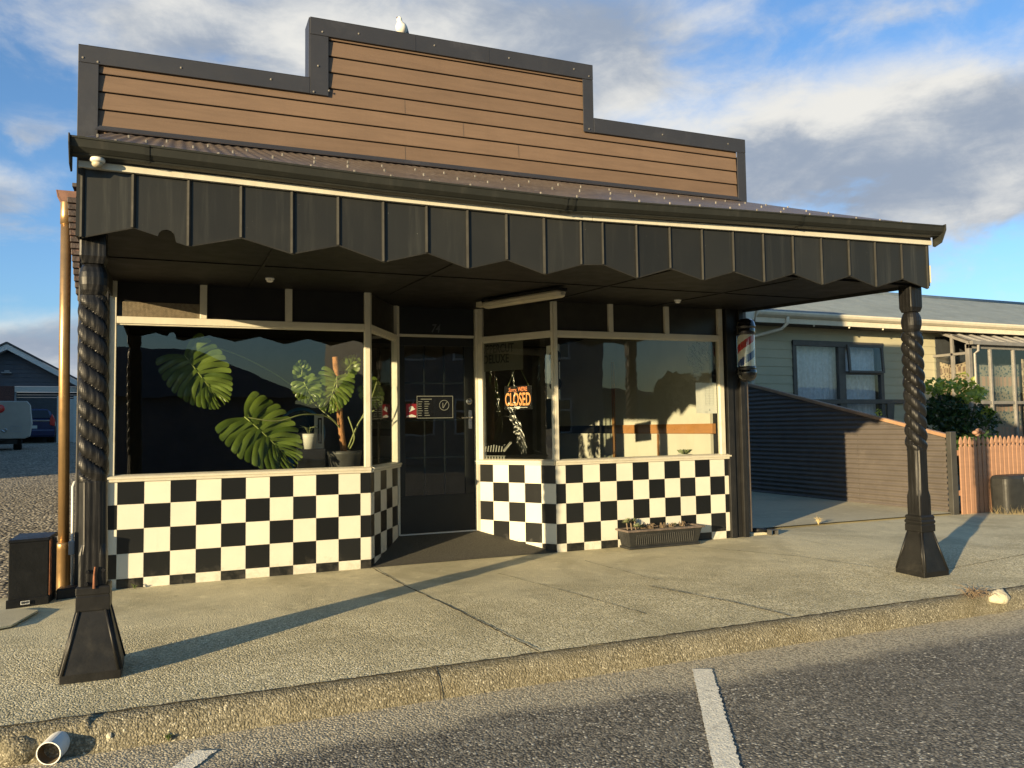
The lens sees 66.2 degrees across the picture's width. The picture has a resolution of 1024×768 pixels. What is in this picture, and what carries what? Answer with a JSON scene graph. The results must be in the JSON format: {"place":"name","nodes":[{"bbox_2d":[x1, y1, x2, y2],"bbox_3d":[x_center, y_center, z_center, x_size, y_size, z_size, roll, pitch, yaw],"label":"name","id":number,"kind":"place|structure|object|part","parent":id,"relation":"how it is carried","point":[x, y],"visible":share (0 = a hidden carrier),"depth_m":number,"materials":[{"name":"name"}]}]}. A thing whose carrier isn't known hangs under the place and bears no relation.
{"place":"outdoors","nodes":[
{"label":"outdoors","id":0,"kind":"place"},
{"bbox_2d":[0,442,75,597],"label":"gravel driveway","id":1,"kind":"structure","parent":0,"point":[28,487],"depth_m":13.13,"materials":[{"name":"grey gravel"}]},
{"bbox_2d":[0,401,32,449],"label":"van","id":2,"kind":"object","parent":1,"relation":"on","point":[16,423],"visible":1,"depth_m":23.30,"materials":[{"name":"white metal"}]},
{"bbox_2d":[0,342,76,441],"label":"garage house","id":3,"kind":"structure","parent":1,"relation":"on","point":[25,376],"depth_m":36.37,"materials":[{"name":"painted weatherboard"},{"name":"grey iron roofing"},{"name":"white painted trim"}]},
{"bbox_2d":[17,392,76,441],"bbox_3d":[-21.540,1.592,36.824,2.980,2.395,0.040,1,-4,-23],"label":"garage door","id":4,"kind":"structure","parent":3,"relation":"in","point":[50,404],"depth_m":36.66,"materials":[{"name":"grey metal"}]},
{"bbox_2d":[30,408,55,441],"bbox_3d":[-21.236,1.832,34.628,1.794,1.500,4.528,1,-4,-33],"label":"parked car","id":5,"kind":"object","parent":1,"relation":"on","point":[44,422],"visible":0.45,"depth_m":33.13,"materials":[{"name":"blue paint"}]},
{"bbox_3d":[-20.220,1.275,33.114,1.360,0.337,0.312,1,-4,-23],"label":"rear window","id":6,"kind":"part","parent":5,"relation":"part of","materials":[{"name":"blue glass"}]},
{"bbox_2d":[56,396,76,442],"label":"white gate","id":7,"kind":"structure","parent":1,"relation":"on","point":[73,405],"depth_m":33.54,"materials":[{"name":"paint"}]},
{"bbox_2d":[0,510,1023,726],"bbox_3d":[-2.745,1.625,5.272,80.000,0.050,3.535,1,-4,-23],"label":"footpath","id":8,"kind":"structure","parent":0,"point":[192,641],"depth_m":5.71,"materials":[{"name":"concrete"}]},
{"bbox_2d":[0,609,37,628],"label":"crossing slab","id":9,"kind":"structure","parent":8,"relation":"on","point":[10,617],"depth_m":5.48,"materials":[{"name":"concrete"}]},
{"bbox_2d":[6,532,57,608],"bbox_3d":[-3.637,1.414,5.964,0.295,0.535,0.306,1,-4,-23],"label":"meter box","id":10,"kind":"object","parent":8,"relation":"on","point":[32,564],"visible":0.89,"depth_m":5.88,"materials":[{"name":"black paint"}]},
{"bbox_2d":[56,584,77,599],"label":"block","id":11,"kind":"structure","parent":8,"relation":"on","point":[65,592],"depth_m":6.08,"materials":[{"name":"black paint"}]},
{"bbox_2d":[374,568,538,650],"bbox_3d":[-0.568,1.622,5.893,0.039,0.049,2.956,1,-4,-29],"label":"pavement joint","id":12,"kind":"object","parent":8,"relation":"on","point":[462,612],"visible":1,"depth_m":5.49,"materials":[{"name":"grey concrete"}]},
{"bbox_2d":[56,16,948,684],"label":"barber shop","id":13,"kind":"structure","parent":8,"relation":"on","point":[388,208],"depth_m":7.14,"materials":[{"name":"tile"}]},
{"bbox_2d":[90,156,104,167],"bbox_3d":[-2.243,-1.196,4.249,0.076,0.049,0.076,1,-4,-23],"label":"eave lamp","id":14,"kind":"object","parent":13,"relation":"attached to","point":[97,162],"visible":1,"depth_m":4.23,"materials":[{"name":"white glass"}]},
{"bbox_2d":[108,281,370,475],"bbox_3d":[-2.327,-0.057,6.902,2.173,1.645,0.062,1,-4,-23],"label":"shop window","id":15,"kind":"structure","parent":13,"relation":"in","point":[131,303],"depth_m":6.89,"materials":[{"name":"beige paint"}]},
{"bbox_2d":[265,277,273,281],"bbox_3d":[-1.975,-0.847,6.405,0.072,0.036,0.072,1,-4,-23],"label":"soffit lamp","id":16,"kind":"object","parent":13,"relation":"attached to","point":[269,279],"visible":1,"depth_m":6.38,"materials":[{"name":"grey glass"}]},
{"bbox_2d":[155,333,384,468],"bbox_3d":[-2.216,0.214,7.530,2.213,1.322,0.645,2,-4,-39],"label":"monstera plant","id":17,"kind":"object","parent":13,"relation":"on","point":[248,438],"visible":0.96,"depth_m":7.23,"materials":[{"name":"green plant"}]},
{"bbox_2d":[276,407,324,468],"bbox_3d":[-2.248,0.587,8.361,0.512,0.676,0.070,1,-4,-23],"label":"chair","id":18,"kind":"object","parent":13,"relation":"attached to","point":[305,420],"visible":0.3,"depth_m":8.37,"materials":[{"name":"blue plastic"}]},
{"bbox_2d":[294,449,325,467],"bbox_3d":[-2.068,0.786,8.039,0.280,0.238,0.220,1,-4,-23],"label":"plant stand","id":19,"kind":"object","parent":13,"relation":"on","point":[313,458],"visible":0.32,"depth_m":7.95,"materials":[{"name":"black paint"}]},
{"bbox_2d":[299,425,317,448],"bbox_3d":[-2.075,0.544,8.041,0.195,0.242,0.159,1,-4,-23],"label":"potted plant","id":20,"kind":"object","parent":19,"relation":"on","point":[309,440],"visible":0.99,"depth_m":7.99,"materials":[{"name":"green plant"}]},
{"bbox_2d":[314,414,323,448],"bbox_3d":[-2.021,0.494,8.222,0.095,0.360,0.025,1,-4,-23],"label":"picture frame","id":21,"kind":"object","parent":19,"relation":"on","point":[319,430],"visible":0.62,"depth_m":8.22,"materials":[{"name":"white paint"}]},
{"bbox_2d":[370,293,398,466],"bbox_3d":[-1.277,-0.027,7.785,0.062,1.643,0.953,-1,-3,7],"label":"shop window","id":22,"kind":"structure","parent":13,"relation":"in","point":[383,315],"depth_m":8.13,"materials":[{"name":"beige paint"}]},
{"bbox_2d":[395,16,408,32],"bbox_3d":[-1.079,-3.508,7.747,0.116,0.188,0.178,-3,-4,31],"label":"seagull","id":23,"kind":"object","parent":13,"relation":"on","point":[400,26],"visible":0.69,"depth_m":7.69,"materials":[{"name":"white"}]},
{"bbox_2d":[406,404,416,417],"bbox_3d":[-1.066,0.282,8.313,0.114,0.146,0.004,1,-4,-23],"label":"door sticker","id":24,"kind":"object","parent":13,"relation":"attached to","point":[411,411],"depth_m":8.31,"materials":[{"name":"paper"}]},
{"bbox_2d":[417,396,452,418],"bbox_3d":[-0.825,0.247,8.418,0.405,0.242,0.005,1,-4,-23],"label":"hours board","id":25,"kind":"object","parent":13,"relation":"attached to","point":[434,406],"visible":1,"depth_m":8.42,"materials":[{"name":"black"}]},
{"bbox_2d":[399,337,475,533],"bbox_3d":[-0.793,0.534,8.401,0.855,2.078,0.114,1,-4,-23],"label":"door","id":26,"kind":"structure","parent":13,"relation":"in","point":[424,513],"depth_m":8.42,"materials":[{"name":"black paint"}]},
{"bbox_2d":[485,442,511,458],"bbox_3d":[-0.148,0.712,8.430,0.352,0.184,0.003,-3,-4,33],"label":"window decal","id":27,"kind":"object","parent":13,"relation":"attached to","point":[496,450],"depth_m":8.44,"materials":[{"name":"white"}]},
{"bbox_2d":[484,340,522,371],"bbox_3d":[-0.107,-0.301,8.455,0.533,0.316,0.005,-3,-4,33],"label":"window lettering","id":28,"kind":"object","parent":13,"relation":"attached to","point":[503,356],"depth_m":8.44,"materials":[{"name":"black"}]},
{"bbox_2d":[477,301,554,459],"bbox_3d":[0.026,-0.023,8.342,0.990,1.651,0.062,-3,-4,33],"label":"shop window","id":29,"kind":"structure","parent":13,"relation":"in","point":[529,321],"depth_m":8.40,"materials":[{"name":"beige paint"}]},
{"bbox_2d":[504,370,531,409],"bbox_3d":[0.063,0.023,8.336,0.345,0.499,0.008,-3,-4,33],"label":"closed sign","id":30,"kind":"object","parent":13,"relation":"hanging from","point":[518,397],"visible":1,"depth_m":8.33,"materials":[{"name":"plastic"}]},
{"bbox_2d":[476,287,566,308],"bbox_3d":[0.057,-0.798,7.437,0.119,0.130,1.290,2,-4,-38],"label":"tube light","id":31,"kind":"object","parent":13,"relation":"attached to","point":[533,296],"visible":1,"depth_m":7.30,"materials":[{"name":"white plastic"}]},
{"bbox_2d":[546,344,561,399],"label":"poster","id":32,"kind":"structure","parent":13,"relation":"attached to","point":[548,357],"depth_m":8.19,"materials":[{"name":"paper"}]},
{"bbox_2d":[553,301,725,459],"bbox_3d":[1.406,-0.043,8.495,2.135,1.666,0.062,1,-4,-23],"label":"shop window","id":33,"kind":"structure","parent":13,"relation":"in","point":[570,320],"depth_m":8.53,"materials":[{"name":"beige paint"}]},
{"bbox_2d":[677,449,691,454],"bbox_3d":[1.944,0.794,8.784,0.166,0.128,0.177,1,-4,-23],"label":"potted succulent","id":34,"kind":"object","parent":13,"relation":"on","point":[684,452],"visible":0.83,"depth_m":8.75,"materials":[{"name":"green plant"}]},
{"bbox_2d":[687,342,710,373],"bbox_3d":[2.099,-0.303,8.823,0.332,0.394,0.005,1,-4,-23],"label":"line drawing","id":35,"kind":"object","parent":13,"relation":"attached to","point":[692,364],"visible":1,"depth_m":8.81},
{"bbox_2d":[696,383,716,413],"bbox_3d":[2.185,0.158,8.826,0.280,0.347,0.005,1,-4,-23],"label":"paper notice","id":36,"kind":"object","parent":13,"relation":"attached to","point":[706,397],"visible":1,"depth_m":8.82,"materials":[{"name":"white paper"}]},
{"bbox_2d":[734,319,756,381],"bbox_3d":[2.613,-0.376,8.815,0.220,0.712,0.260,1,-4,-23],"label":"barber pole","id":37,"kind":"object","parent":13,"relation":"attached to","point":[746,370],"visible":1,"depth_m":8.72,"materials":[{"name":"multicoloured glass"}]},
{"bbox_2d":[499,573,646,613],"bbox_3d":[0.409,1.626,6.176,0.024,0.029,1.795,2,-4,-36],"label":"pavement joint","id":38,"kind":"object","parent":8,"relation":"on","point":[578,594],"visible":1,"depth_m":5.97,"materials":[{"name":"grey concrete"}]},
{"bbox_2d":[615,517,704,549],"bbox_3d":[1.571,1.552,8.308,0.960,0.315,0.268,1,-4,-23],"label":"planter trough","id":39,"kind":"object","parent":8,"relation":"on","point":[637,536],"visible":1,"depth_m":8.22,"materials":[{"name":"plastic"}]},
{"bbox_2d":[652,586,790,615],"bbox_3d":[1.522,1.605,5.863,0.058,0.020,1.261,2,-4,-39],"label":"pavement joint","id":40,"kind":"object","parent":8,"relation":"on","point":[721,599],"visible":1,"depth_m":5.83,"materials":[{"name":"grey concrete"}]},
{"bbox_2d":[750,532,766,535],"bbox_3d":[2.808,1.726,9.061,0.250,0.038,0.140,1,-4,-23],"label":"concrete pad","id":41,"kind":"object","parent":8,"relation":"on","point":[756,533],"visible":0.63,"depth_m":9.01,"materials":[{"name":"beige concrete"}]},
{"bbox_2d":[752,528,777,534],"bbox_3d":[2.908,1.693,9.025,0.293,0.077,0.119,-1,-3,-1],"label":"drain outlet","id":42,"kind":"object","parent":8,"relation":"on","point":[769,531],"visible":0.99,"depth_m":9.03,"materials":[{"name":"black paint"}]},
{"bbox_2d":[953,584,999,600],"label":"dry grass","id":43,"kind":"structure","parent":8,"relation":"on","point":[975,593],"depth_m":5.95,"materials":[{"name":"brown plant"}]},
{"bbox_2d":[957,435,1023,513],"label":"picket fence","id":44,"kind":"object","parent":8,"relation":"on","point":[980,466],"visible":0.84,"depth_m":10.96,"materials":[{"name":"painted wood"}]},
{"bbox_2d":[990,474,1023,513],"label":"dark tub","id":45,"kind":"object","parent":8,"relation":"on","point":[1007,490],"visible":0.81,"depth_m":10.77,"materials":[{"name":"grey plastic"}]},
{"bbox_2d":[991,507,1023,514],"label":"grass strip","id":46,"kind":"object","parent":8,"relation":"on","point":[1022,511],"depth_m":10.65,"materials":[{"name":"plant"}]},
{"bbox_2d":[0,586,1023,767],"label":"kerb","id":47,"kind":"structure","parent":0,"point":[138,727],"depth_m":4.30,"materials":[{"name":"beige concrete"}]},
{"bbox_2d":[0,735,37,765],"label":"kerb stone","id":48,"kind":"object","parent":47,"relation":"on","point":[15,750],"visible":0.88,"depth_m":3.46,"materials":[{"name":"beige stone"}]},
{"bbox_2d":[36,717,72,764],"bbox_3d":[-2.058,1.625,3.604,0.104,0.129,0.297,0,-3,-6],"label":"drain pipe","id":49,"kind":"object","parent":47,"relation":"attached to","point":[60,740],"visible":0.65,"depth_m":3.49,"materials":[{"name":"white plastic"}]},
{"bbox_2d":[106,732,111,738],"bbox_3d":[-1.855,1.621,3.618,0.026,0.029,0.025,-1,-3,0],"label":"pebble","id":50,"kind":"object","parent":47,"relation":"attached to","point":[108,735],"visible":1,"depth_m":3.61,"materials":[{"name":"stone"}]},
{"bbox_2d":[432,667,441,699],"bbox_3d":[-0.411,1.629,4.276,0.009,0.144,0.124,1,-4,-28],"label":"kerb joint","id":51,"kind":"object","parent":47,"relation":"attached to","point":[438,681],"visible":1,"depth_m":4.24,"materials":[{"name":"grey concrete"}]},
{"bbox_2d":[0,585,1023,726],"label":"kerb joint","id":52,"kind":"object","parent":47,"relation":"on","point":[452,664],"visible":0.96,"depth_m":4.34,"materials":[{"name":"grey concrete"}]},
{"bbox_2d":[988,589,1009,603],"bbox_3d":[3.721,1.631,6.009,0.210,0.120,0.135,1,-4,-23],"label":"pale stone","id":53,"kind":"object","parent":47,"relation":"on","point":[1003,595],"visible":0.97,"depth_m":5.96,"materials":[{"name":"beige stone"}]},
{"bbox_2d":[0,0,1023,397],"label":"sky","id":54,"kind":"structure","parent":0,"point":[911,111],"materials":[{"name":"blue"}]},
{"bbox_2d":[3,609,1023,767],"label":"road","id":55,"kind":"structure","parent":0,"point":[947,694],"depth_m":3.88,"materials":[{"name":"grey asphalt"}]},
{"bbox_2d":[164,733,172,740],"bbox_3d":[-1.615,1.659,3.691,0.037,0.034,0.036,-3,-4,31],"label":"weed","id":56,"kind":"object","parent":55,"relation":"on","point":[168,737],"visible":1,"depth_m":3.69,"materials":[{"name":"green plant"}]},
{"bbox_2d":[172,750,216,767],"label":"road line","id":57,"kind":"object","parent":55,"relation":"on","point":[194,758],"visible":1,"depth_m":3.49,"materials":[{"name":"paint"}]},
{"bbox_2d":[692,669,741,767],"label":"road line","id":58,"kind":"object","parent":55,"relation":"on","point":[722,749],"visible":1,"depth_m":3.83,"materials":[{"name":"paint"}]},
{"bbox_2d":[751,491,948,527],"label":"concrete driveway","id":59,"kind":"structure","parent":0,"point":[773,510],"depth_m":11.13,"materials":[{"name":"grey concrete"}]},
{"bbox_2d":[748,383,959,514],"bbox_3d":[5.070,0.916,13.106,0.110,2.065,5.060,1,-4,-23],"label":"corrugated fence","id":60,"kind":"object","parent":59,"relation":"on","point":[800,446],"visible":0.67,"depth_m":12.71,"materials":[{"name":"brown metal"}]},
{"bbox_2d":[947,469,960,509],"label":"yard","id":61,"kind":"structure","parent":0,"point":[959,496],"depth_m":12.42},
{"bbox_2d":[746,292,1023,465],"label":"sage house","id":62,"kind":"structure","parent":61,"relation":"on","point":[846,352],"depth_m":18.00,"materials":[{"name":"green wood"}]},
{"bbox_2d":[791,340,931,417],"bbox_3d":[8.028,0.253,17.773,4.200,2.390,0.185,1,-4,-23],"label":"window","id":63,"kind":"structure","parent":62,"relation":"in","point":[841,372],"depth_m":17.55,"materials":[{"name":"wood"}]},
{"bbox_2d":[940,362,966,426],"bbox_3d":[10.383,0.261,18.367,0.046,1.626,0.781,1,-4,-23],"label":"hanging blanket","id":64,"kind":"object","parent":62,"relation":"hanging from","point":[945,371],"visible":0.16,"depth_m":18.49,"materials":[{"name":"beige fabric"}]},
{"bbox_2d":[973,364,1023,446],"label":"hanging blanket","id":65,"kind":"object","parent":62,"relation":"hanging from","point":[1002,385],"visible":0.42,"depth_m":18.57,"materials":[{"name":"white fabric"}]},
{"bbox_2d":[1021,359,1023,406],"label":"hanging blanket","id":66,"kind":"object","parent":62,"relation":"hanging from","point":[1022,363],"visible":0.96,"depth_m":18.87,"materials":[{"name":"beige fabric"}]},
{"bbox_2d":[925,371,1002,482],"bbox_3d":[8.341,0.814,14.736,1.830,2.135,1.143,1,-4,-23],"label":"garden shrub","id":67,"kind":"object","parent":61,"relation":"on","point":[958,421],"visible":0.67,"depth_m":14.47,"materials":[{"name":"green plant"}]},
{"bbox_2d":[972,428,985,435],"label":"orange flowers","id":68,"kind":"object","parent":61,"relation":"on","point":[978,432],"visible":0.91,"depth_m":11.55,"materials":[{"name":"plant"}]}
]}

